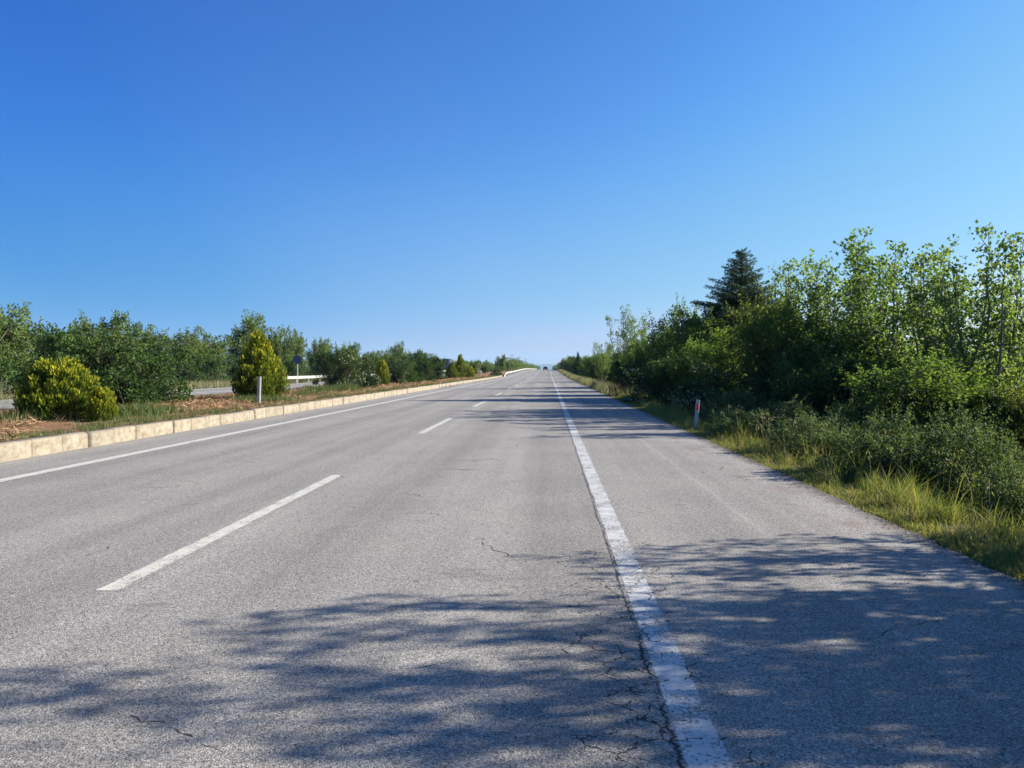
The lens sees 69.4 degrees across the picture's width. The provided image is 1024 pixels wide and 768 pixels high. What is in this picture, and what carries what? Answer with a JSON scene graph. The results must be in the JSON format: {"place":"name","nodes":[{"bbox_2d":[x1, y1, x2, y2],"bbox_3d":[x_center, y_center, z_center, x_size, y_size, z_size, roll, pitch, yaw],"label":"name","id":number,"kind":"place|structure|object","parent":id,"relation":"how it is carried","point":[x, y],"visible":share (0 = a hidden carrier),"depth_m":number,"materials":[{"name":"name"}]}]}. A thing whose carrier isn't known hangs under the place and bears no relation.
{"place":"outdoors","nodes":[
{"label":"outdoors","id":0,"kind":"place"},
{"bbox_2d":[0,371,490,408],"bbox_3d":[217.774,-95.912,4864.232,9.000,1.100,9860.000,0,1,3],"label":"opposite road","id":1,"kind":"structure","parent":0,"point":[207,391],"depth_m":49.92,"materials":[{"name":"grey asphalt"}]},
{"bbox_2d":[0,375,498,440],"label":"median grass","id":2,"kind":"structure","parent":0,"point":[139,409],"depth_m":20.41,"materials":[{"name":"green plant"}]},
{"bbox_2d":[0,369,541,437],"bbox_3d":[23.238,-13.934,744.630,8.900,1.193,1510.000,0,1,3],"label":"median strip","id":3,"kind":"object","parent":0,"point":[51,424],"visible":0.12,"depth_m":19.03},
{"bbox_2d":[8,356,100,420],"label":"golden thuja","id":4,"kind":"object","parent":3,"relation":"on","point":[46,393],"visible":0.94,"depth_m":18.47,"materials":[{"name":"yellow plant"}]},
{"bbox_2d":[3,321,116,400],"bbox_3d":[-16.176,-0.627,27.021,3.775,3.363,3.821,-1,1,-27],"label":"bush","id":5,"kind":"object","parent":3,"relation":"on","point":[49,340],"visible":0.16,"depth_m":26.48,"materials":[{"name":"green plant"}]},
{"bbox_2d":[85,385,118,421],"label":"golden thuja","id":6,"kind":"object","parent":3,"relation":"on","point":[101,400],"visible":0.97,"depth_m":18.27,"materials":[{"name":"green plant"}]},
{"bbox_2d":[11,328,195,405],"bbox_3d":[-14.003,-0.495,25.919,6.048,3.049,5.290,-1,2,-44],"label":"bush","id":7,"kind":"object","parent":3,"relation":"on","point":[115,378],"visible":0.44,"depth_m":25.84,"materials":[{"name":"green plant"}]},
{"bbox_2d":[123,362,177,397],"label":"bush","id":8,"kind":"object","parent":3,"relation":"on","point":[166,380],"visible":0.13,"depth_m":27.45,"materials":[{"name":"green plant"}]},
{"bbox_2d":[0,375,489,441],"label":"straw","id":9,"kind":"object","parent":3,"relation":"on","point":[183,403],"visible":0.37,"depth_m":25.56,"materials":[{"name":"beige plant"}]},
{"bbox_2d":[257,376,260,403],"bbox_3d":[-9.416,0.389,27.539,0.140,1.340,0.096,2,1,-3],"label":"delineator post","id":10,"kind":"object","parent":3,"relation":"on","point":[259,388],"visible":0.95,"depth_m":27.49,"materials":[{"name":"white plastic"}]},
{"bbox_2d":[230,329,290,396],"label":"golden thuja","id":11,"kind":"object","parent":3,"relation":"on","point":[257,358],"visible":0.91,"depth_m":31.05,"materials":[{"name":"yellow plant"}]},
{"bbox_2d":[312,341,366,387],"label":"flowering bush","id":12,"kind":"object","parent":3,"relation":"on","point":[339,365],"visible":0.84,"depth_m":48.11,"materials":[{"name":"green plant"}]},
{"bbox_2d":[348,353,381,387],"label":"flowering bush","id":13,"kind":"object","parent":3,"relation":"on","point":[372,381],"visible":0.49,"depth_m":50.38,"materials":[{"name":"green plant"}]},
{"bbox_2d":[374,359,390,384],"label":"golden thuja","id":14,"kind":"object","parent":3,"relation":"on","point":[382,371],"visible":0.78,"depth_m":56.27,"materials":[{"name":"green plant"}]},
{"bbox_2d":[388,355,409,383],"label":"flowering bush","id":15,"kind":"object","parent":3,"relation":"on","point":[398,376],"visible":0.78,"depth_m":64.27,"materials":[{"name":"green plant"}]},
{"bbox_2d":[384,352,422,382],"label":"bush","id":16,"kind":"object","parent":3,"relation":"on","point":[412,376],"visible":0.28,"depth_m":68.06,"materials":[{"name":"green plant"}]},
{"bbox_2d":[405,351,437,381],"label":"bush","id":17,"kind":"object","parent":3,"relation":"on","point":[423,371],"visible":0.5,"depth_m":76.10,"materials":[{"name":"green plant"}]},
{"bbox_2d":[429,356,446,379],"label":"bush","id":18,"kind":"object","parent":3,"relation":"on","point":[439,371],"visible":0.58,"depth_m":86.21,"materials":[{"name":"green plant"}]},
{"bbox_2d":[445,363,458,377],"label":"golden thuja","id":19,"kind":"object","parent":3,"relation":"on","point":[451,371],"visible":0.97,"depth_m":100.05,"materials":[{"name":"green plant"}]},
{"bbox_2d":[455,354,466,376],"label":"golden thuja","id":20,"kind":"object","parent":3,"relation":"on","point":[460,366],"visible":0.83,"depth_m":108.04,"materials":[{"name":"green plant"}]},
{"bbox_2d":[465,366,474,376],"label":"golden thuja","id":21,"kind":"object","parent":3,"relation":"on","point":[470,371],"visible":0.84,"depth_m":111.95,"materials":[{"name":"green plant"}]},
{"bbox_2d":[479,363,489,373],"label":"tree","id":22,"kind":"object","parent":3,"relation":"on","point":[484,368],"visible":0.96,"depth_m":168.02,"materials":[{"name":"green plant"}]},
{"bbox_2d":[489,365,503,375],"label":"bush","id":23,"kind":"object","parent":3,"relation":"on","point":[496,369],"visible":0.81,"depth_m":140.01,"materials":[{"name":"green plant"}]},
{"bbox_2d":[499,354,506,371],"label":"tree","id":24,"kind":"object","parent":3,"relation":"on","point":[502,360],"visible":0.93,"depth_m":199.92,"materials":[{"name":"green plant"}]},
{"bbox_2d":[504,357,540,370],"bbox_3d":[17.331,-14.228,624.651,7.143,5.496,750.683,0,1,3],"label":"bushes","id":25,"kind":"object","parent":3,"relation":"on","point":[517,364],"visible":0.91,"depth_m":282.67,"materials":[{"name":"green plant"}]},
{"bbox_2d":[303,359,556,368],"bbox_3d":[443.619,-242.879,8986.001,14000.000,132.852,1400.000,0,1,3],"label":"hills","id":26,"kind":"structure","parent":0,"point":[549,366],"depth_m":8732.82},
{"bbox_2d":[0,369,1023,767],"bbox_3d":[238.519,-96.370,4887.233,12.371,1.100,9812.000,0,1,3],"label":"road","id":27,"kind":"structure","parent":0,"point":[404,593],"depth_m":4.68,"materials":[{"name":"grey asphalt"}]},
{"bbox_2d":[91,475,344,590],"bbox_3d":[-2.612,1.344,7.756,0.240,0.001,5.500,0,1,3],"label":"lane marking","id":28,"kind":"object","parent":27,"relation":"on","point":[130,578],"visible":1,"depth_m":6.40,"materials":[{"name":"white paint"}]},
{"bbox_2d":[0,370,528,481],"bbox_3d":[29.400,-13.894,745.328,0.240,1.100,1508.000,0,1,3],"label":"edge marking","id":29,"kind":"object","parent":27,"relation":"on","point":[82,463],"visible":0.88,"depth_m":13.99,"materials":[{"name":"paint"}]},
{"bbox_2d":[417,418,453,432],"bbox_3d":[-2.003,1.098,20.089,0.240,0.001,5.500,0,1,3],"label":"lane marking","id":30,"kind":"object","parent":27,"relation":"on","point":[432,427],"visible":1,"depth_m":19.36,"materials":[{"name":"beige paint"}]},
{"bbox_2d":[550,371,739,767],"bbox_3d":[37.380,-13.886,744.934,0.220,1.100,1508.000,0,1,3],"label":"edge marking","id":31,"kind":"object","parent":27,"relation":"on","point":[699,740],"visible":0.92,"depth_m":3.93,"materials":[{"name":"white paint"}]},
{"bbox_2d":[614,403,1023,657],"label":"grit","id":32,"kind":"object","parent":27,"relation":"on","point":[865,518],"visible":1,"depth_m":6.95,"materials":[{"name":"gravel"}]},
{"bbox_2d":[0,0,1023,364],"label":"sky","id":33,"kind":"structure","parent":0,"point":[481,180],"materials":[{"name":"blue"}]},
{"bbox_2d":[1,369,1023,581],"bbox_3d":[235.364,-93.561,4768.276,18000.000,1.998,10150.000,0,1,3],"label":"ground","id":34,"kind":"structure","parent":0,"point":[952,527],"depth_m":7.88,"materials":[{"name":"green plant"}]},
{"bbox_2d":[0,357,23,396],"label":"bush","id":35,"kind":"object","parent":34,"relation":"on","point":[5,365],"visible":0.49,"depth_m":42.76,"materials":[{"name":"green plant"}]},
{"bbox_2d":[0,307,25,385],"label":"tree","id":36,"kind":"object","parent":34,"relation":"on","point":[5,325],"visible":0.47,"depth_m":46.26,"materials":[{"name":"green plant"}]},
{"bbox_2d":[0,300,45,371],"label":"tree","id":37,"kind":"object","parent":34,"relation":"on","point":[20,346],"visible":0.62,"depth_m":47.37,"materials":[{"name":"green plant"}]},
{"bbox_2d":[1,355,49,387],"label":"bush","id":38,"kind":"object","parent":34,"relation":"on","point":[19,367],"visible":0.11,"depth_m":46.22,"materials":[{"name":"green plant"}]},
{"bbox_2d":[69,309,142,351],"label":"tree","id":39,"kind":"object","parent":34,"relation":"on","point":[116,326],"visible":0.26,"depth_m":63.12,"materials":[{"name":"green plant"}]},
{"bbox_2d":[123,321,176,354],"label":"tree","id":40,"kind":"object","parent":34,"relation":"on","point":[148,339],"visible":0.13,"depth_m":67.54,"materials":[{"name":"green plant"}]},
{"bbox_2d":[161,325,210,377],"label":"tree","id":41,"kind":"object","parent":34,"relation":"on","point":[194,342],"visible":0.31,"depth_m":71.46,"materials":[{"name":"green plant"}]},
{"bbox_2d":[165,354,206,386],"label":"bush","id":42,"kind":"object","parent":34,"relation":"on","point":[187,372],"visible":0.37,"depth_m":63.60,"materials":[{"name":"green plant"}]},
{"bbox_2d":[187,351,231,383],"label":"bush","id":43,"kind":"object","parent":34,"relation":"on","point":[212,365],"visible":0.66,"depth_m":67.99,"materials":[{"name":"green plant"}]},
{"bbox_2d":[187,331,234,377],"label":"tree","id":44,"kind":"object","parent":34,"relation":"on","point":[219,349],"visible":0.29,"depth_m":77.64,"materials":[{"name":"green plant"}]},
{"bbox_2d":[220,353,240,381],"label":"bush","id":45,"kind":"object","parent":34,"relation":"on","point":[234,364],"visible":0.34,"depth_m":73.39,"materials":[{"name":"green plant"}]},
{"bbox_2d":[223,309,269,360],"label":"tree","id":46,"kind":"object","parent":34,"relation":"on","point":[240,336],"visible":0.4,"depth_m":84.38,"materials":[{"name":"green plant"}]},
{"bbox_2d":[0,375,501,461],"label":"kerb","id":47,"kind":"structure","parent":34,"relation":"on","point":[10,450],"depth_m":16.68,"materials":[{"name":"concrete"}]},
{"bbox_2d":[265,324,297,372],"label":"tree","id":48,"kind":"object","parent":34,"relation":"on","point":[279,348],"visible":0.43,"depth_m":92.85,"materials":[{"name":"green plant"}]},
{"bbox_2d":[280,353,309,380],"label":"bush","id":49,"kind":"object","parent":34,"relation":"on","point":[291,369],"visible":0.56,"depth_m":88.60,"materials":[{"name":"green plant"}]},
{"bbox_2d":[293,355,301,382],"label":"round sign","id":50,"kind":"object","parent":34,"relation":"on","point":[297,359],"visible":0.94,"depth_m":78.17,"materials":[{"name":"metal"}]},
{"bbox_2d":[283,328,312,375],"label":"tree","id":51,"kind":"object","parent":34,"relation":"on","point":[299,351],"visible":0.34,"depth_m":101.08,"materials":[{"name":"green plant"}]},
{"bbox_2d":[307,350,330,375],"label":"bush","id":52,"kind":"object","parent":34,"relation":"on","point":[311,362],"visible":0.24,"depth_m":97.72,"materials":[{"name":"green plant"}]},
{"bbox_2d":[306,336,333,374],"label":"tree","id":53,"kind":"object","parent":34,"relation":"on","point":[325,346],"visible":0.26,"depth_m":108.83,"materials":[{"name":"green plant"}]},
{"bbox_2d":[0,369,646,399],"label":"tall grass","id":54,"kind":"structure","parent":34,"relation":"on","point":[600,386],"depth_m":61.09,"materials":[{"name":"green plant"}]},
{"bbox_2d":[341,341,360,365],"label":"tree","id":55,"kind":"object","parent":34,"relation":"on","point":[353,347],"visible":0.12,"depth_m":123.30,"materials":[{"name":"green plant"}]},
{"bbox_2d":[285,370,444,382],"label":"guard rail","id":56,"kind":"object","parent":34,"relation":"on","point":[299,377],"visible":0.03,"depth_m":81.30,"materials":[{"name":"white metal"}]},
{"bbox_2d":[363,350,379,373],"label":"bush","id":57,"kind":"object","parent":34,"relation":"on","point":[374,360],"visible":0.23,"depth_m":122.92,"materials":[{"name":"green plant"}]},
{"bbox_2d":[377,350,391,371],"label":"tree","id":58,"kind":"object","parent":34,"relation":"on","point":[387,356],"visible":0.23,"depth_m":150.52,"materials":[{"name":"green plant"}]},
{"bbox_2d":[387,341,408,368],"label":"tree","id":59,"kind":"object","parent":34,"relation":"on","point":[393,350],"visible":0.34,"depth_m":152.66,"materials":[{"name":"green plant"}]},
{"bbox_2d":[406,349,427,365],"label":"tree","id":60,"kind":"object","parent":34,"relation":"on","point":[413,354],"visible":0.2,"depth_m":172.32,"materials":[{"name":"green plant"}]},
{"bbox_2d":[437,360,494,370],"bbox_3d":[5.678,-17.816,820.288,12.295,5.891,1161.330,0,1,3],"label":"wood","id":61,"kind":"object","parent":34,"relation":"on","point":[466,363],"visible":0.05,"depth_m":270.68,"materials":[{"name":"green plant"}]},
{"bbox_2d":[470,359,481,374],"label":"tree","id":62,"kind":"object","parent":34,"relation":"on","point":[476,366],"visible":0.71,"depth_m":150.00,"materials":[{"name":"green plant"}]},
{"bbox_2d":[504,368,536,376],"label":"guard rail","id":63,"kind":"object","parent":34,"relation":"on","point":[510,372],"visible":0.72,"depth_m":198.12,"materials":[{"name":"white metal"}]},
{"bbox_2d":[569,355,583,372],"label":"tree","id":64,"kind":"object","parent":34,"relation":"on","point":[571,365],"visible":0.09,"depth_m":158.74,"materials":[{"name":"green plant"}]},
{"bbox_2d":[572,352,581,375],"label":"conifer","id":65,"kind":"object","parent":34,"relation":"on","point":[577,359],"visible":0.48,"depth_m":149.25,"materials":[{"name":"green plant"}]},
{"bbox_2d":[575,355,589,377],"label":"tree","id":66,"kind":"object","parent":34,"relation":"on","point":[582,368],"visible":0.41,"depth_m":123.87,"materials":[{"name":"green plant"}]},
{"bbox_2d":[583,354,598,378],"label":"tree","id":67,"kind":"object","parent":34,"relation":"on","point":[588,364],"visible":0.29,"depth_m":103.92,"materials":[{"name":"green plant"}]},
{"bbox_2d":[586,365,609,383],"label":"bush","id":68,"kind":"object","parent":34,"relation":"on","point":[590,373],"visible":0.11,"depth_m":89.22,"materials":[{"name":"green plant"}]},
{"bbox_2d":[590,343,613,381],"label":"tree","id":69,"kind":"object","parent":34,"relation":"on","point":[599,366],"visible":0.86,"depth_m":81.37,"materials":[{"name":"green plant"}]},
{"bbox_2d":[591,345,616,382],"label":"tree","id":70,"kind":"object","parent":34,"relation":"on","point":[603,360],"visible":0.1,"depth_m":87.30,"materials":[{"name":"green plant"}]},
{"bbox_2d":[603,360,625,385],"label":"bush","id":71,"kind":"object","parent":34,"relation":"on","point":[616,380],"visible":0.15,"depth_m":59.11,"materials":[{"name":"green plant"}]},
{"bbox_2d":[604,304,650,381],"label":"tree","id":72,"kind":"object","parent":34,"relation":"on","point":[623,335],"visible":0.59,"depth_m":57.38,"materials":[{"name":"green plant"}]},
{"bbox_2d":[611,338,644,377],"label":"tree","id":73,"kind":"object","parent":34,"relation":"on","point":[624,353],"visible":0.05,"depth_m":60.95,"materials":[{"name":"green plant"}]},
{"bbox_2d":[606,355,672,400],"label":"bush","id":74,"kind":"object","parent":34,"relation":"on","point":[638,365],"visible":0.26,"depth_m":41.67,"materials":[{"name":"green plant"}]},
{"bbox_2d":[624,330,662,377],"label":"tree","id":75,"kind":"object","parent":34,"relation":"on","point":[639,352],"visible":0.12,"depth_m":49.49,"materials":[{"name":"green plant"}]},
{"bbox_2d":[620,348,686,413],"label":"bush","id":76,"kind":"object","parent":34,"relation":"on","point":[656,384],"visible":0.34,"depth_m":33.31,"materials":[{"name":"green plant"}]},
{"bbox_2d":[643,293,708,378],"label":"tree","id":77,"kind":"object","parent":34,"relation":"on","point":[664,343],"visible":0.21,"depth_m":42.17,"materials":[{"name":"green plant"}]},
{"bbox_2d":[662,335,718,415],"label":"tree","id":78,"kind":"object","parent":34,"relation":"on","point":[682,374],"visible":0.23,"depth_m":32.20,"materials":[{"name":"green plant"}]},
{"bbox_2d":[694,400,699,429],"bbox_3d":[4.641,0.950,18.639,0.100,1.120,0.105,4,1,3],"label":"delineator post","id":79,"kind":"object","parent":34,"relation":"on","point":[697,406],"visible":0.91,"depth_m":18.59,"materials":[{"name":"white plastic"}]},
{"bbox_2d":[664,305,742,360],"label":"tree","id":80,"kind":"object","parent":34,"relation":"on","point":[696,329],"visible":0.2,"depth_m":35.44,"materials":[{"name":"green plant"}]},
{"bbox_2d":[666,358,752,417],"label":"bush","id":81,"kind":"object","parent":34,"relation":"on","point":[716,383],"visible":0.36,"depth_m":26.81,"materials":[{"name":"green plant"}]},
{"bbox_2d":[680,322,756,404],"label":"tree","id":82,"kind":"object","parent":34,"relation":"on","point":[719,359],"visible":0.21,"depth_m":30.23,"materials":[{"name":"green plant"}]},
{"bbox_2d":[690,380,783,429],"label":"shrub","id":83,"kind":"object","parent":34,"relation":"on","point":[754,402],"visible":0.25,"depth_m":20.96,"materials":[{"name":"green plant"}]},
{"bbox_2d":[673,247,805,401],"bbox_3d":[11.514,-2.493,37.051,7.093,8.713,7.088,0,1,-12],"label":"conifer","id":84,"kind":"object","parent":34,"relation":"on","point":[742,283],"visible":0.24,"depth_m":36.52,"materials":[{"name":"green plant"}]},
{"bbox_2d":[722,278,802,392],"bbox_3d":[9.307,-0.917,27.048,3.517,5.831,3.455,-1,2,-42],"label":"tree","id":85,"kind":"object","parent":34,"relation":"on","point":[760,317],"visible":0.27,"depth_m":26.71,"materials":[{"name":"green plant"}]},
{"bbox_2d":[719,350,827,428],"bbox_3d":[9.115,0.469,23.683,4.740,3.151,4.249,0,1,-9],"label":"bush","id":86,"kind":"object","parent":34,"relation":"on","point":[784,361],"visible":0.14,"depth_m":23.24,"materials":[{"name":"green plant"}]},
{"bbox_2d":[701,393,867,447],"bbox_3d":[6.129,0.919,16.726,3.617,1.430,3.322,1,2,44],"label":"shrub","id":87,"kind":"object","parent":34,"relation":"on","point":[724,419],"visible":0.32,"depth_m":16.57,"materials":[{"name":"green plant"}]},
{"bbox_2d":[734,287,838,395],"bbox_3d":[9.320,-0.664,24.995,3.514,5.332,3.505,1,1,30],"label":"tree","id":88,"kind":"object","parent":34,"relation":"on","point":[777,346],"visible":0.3,"depth_m":24.59,"materials":[{"name":"green plant"}]},
{"bbox_2d":[765,256,878,331],"bbox_3d":[11.277,-1.304,27.450,3.789,6.778,3.434,0,1,3],"label":"tree","id":89,"kind":"object","parent":34,"relation":"on","point":[777,280],"visible":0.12,"depth_m":27.40,"materials":[{"name":"green plant"}]},
{"bbox_2d":[754,406,903,465],"bbox_3d":[5.731,1.012,13.149,2.629,1.198,2.690,-1,1,-28],"label":"shrub","id":90,"kind":"object","parent":34,"relation":"on","point":[821,433],"visible":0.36,"depth_m":13.03,"materials":[{"name":"green plant"}]},
{"bbox_2d":[767,345,910,423],"bbox_3d":[9.423,0.566,20.363,4.558,3.180,4.613,1,2,42],"label":"bush","id":91,"kind":"object","parent":34,"relation":"on","point":[826,384],"visible":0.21,"depth_m":19.81,"materials":[{"name":"green plant"}]},
{"bbox_2d":[778,226,906,349],"bbox_3d":[10.947,-1.543,25.086,4.013,7.366,4.981,1,1,34],"label":"tree","id":92,"kind":"object","parent":34,"relation":"on","point":[812,295],"visible":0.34,"depth_m":24.43,"materials":[{"name":"green plant"}]},
{"bbox_2d":[790,314,896,410],"bbox_3d":[9.884,-0.047,22.036,3.023,4.212,3.080,1,1,32],"label":"tree","id":93,"kind":"object","parent":34,"relation":"on","point":[838,340],"visible":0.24,"depth_m":22.03,"materials":[{"name":"green plant"}]},
{"bbox_2d":[791,390,942,451],"bbox_3d":[7.906,1.114,16.192,3.708,1.965,3.624,0,1,11],"label":"shrub","id":94,"kind":"object","parent":34,"relation":"on","point":[847,412],"visible":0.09,"depth_m":15.73,"materials":[{"name":"green plant"}]},
{"bbox_2d":[808,234,974,412],"bbox_3d":[11.553,-1.096,22.910,4.401,6.473,4.500,0,1,7],"label":"tree","id":95,"kind":"object","parent":34,"relation":"on","point":[892,274],"visible":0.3,"depth_m":22.18,"materials":[{"name":"green plant"}]},
{"bbox_2d":[794,401,992,503],"bbox_3d":[5.526,0.960,10.666,2.565,1.416,2.356,0,1,-10],"label":"shrub","id":96,"kind":"object","parent":34,"relation":"on","point":[882,445],"visible":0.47,"depth_m":10.18,"materials":[{"name":"green plant"}]},
{"bbox_2d":[833,341,1023,440],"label":"bush","id":97,"kind":"object","parent":34,"relation":"on","point":[933,393],"visible":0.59,"depth_m":15.47,"materials":[{"name":"green plant"}]},
{"bbox_2d":[847,243,1014,412],"bbox_3d":[11.582,-0.800,19.997,3.340,5.919,4.145,-1,1,-30],"label":"tree","id":98,"kind":"object","parent":34,"relation":"on","point":[912,320],"visible":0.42,"depth_m":19.88,"materials":[{"name":"green plant"}]},
{"bbox_2d":[886,402,1023,520],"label":"shrub","id":99,"kind":"object","parent":34,"relation":"on","point":[956,472],"visible":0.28,"depth_m":9.77,"materials":[{"name":"green plant"}]},
{"bbox_2d":[905,219,1023,418],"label":"tree","id":100,"kind":"object","parent":34,"relation":"on","point":[1003,364],"visible":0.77,"depth_m":17.66,"materials":[{"name":"green plant"}]},
{"bbox_2d":[905,390,1023,485],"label":"shrub","id":101,"kind":"object","parent":34,"relation":"on","point":[944,417],"visible":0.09,"depth_m":13.04,"materials":[{"name":"green plant"}]},
{"bbox_2d":[937,379,1023,452],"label":"bush","id":102,"kind":"object","parent":34,"relation":"on","point":[995,405],"visible":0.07,"depth_m":14.37,"materials":[{"name":"green plant"}]},
{"bbox_2d":[959,452,1023,531],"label":"shrub","id":103,"kind":"object","parent":34,"relation":"on","point":[1004,492],"visible":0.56,"depth_m":7.91,"materials":[{"name":"green plant"}]},
{"bbox_2d":[963,373,1023,466],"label":"bush","id":104,"kind":"object","parent":34,"relation":"on","point":[1018,426],"visible":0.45,"depth_m":13.86,"materials":[{"name":"green plant"}]},
{"bbox_2d":[977,292,1023,385],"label":"tree","id":105,"kind":"object","parent":34,"relation":"on","point":[1018,363],"visible":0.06,"depth_m":20.26,"materials":[{"name":"green plant"}]},
{"bbox_2d":[630,389,1023,515],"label":"seeded grass","id":106,"kind":"structure","parent":0,"point":[762,425],"depth_m":12.96,"materials":[{"name":"green plant"}]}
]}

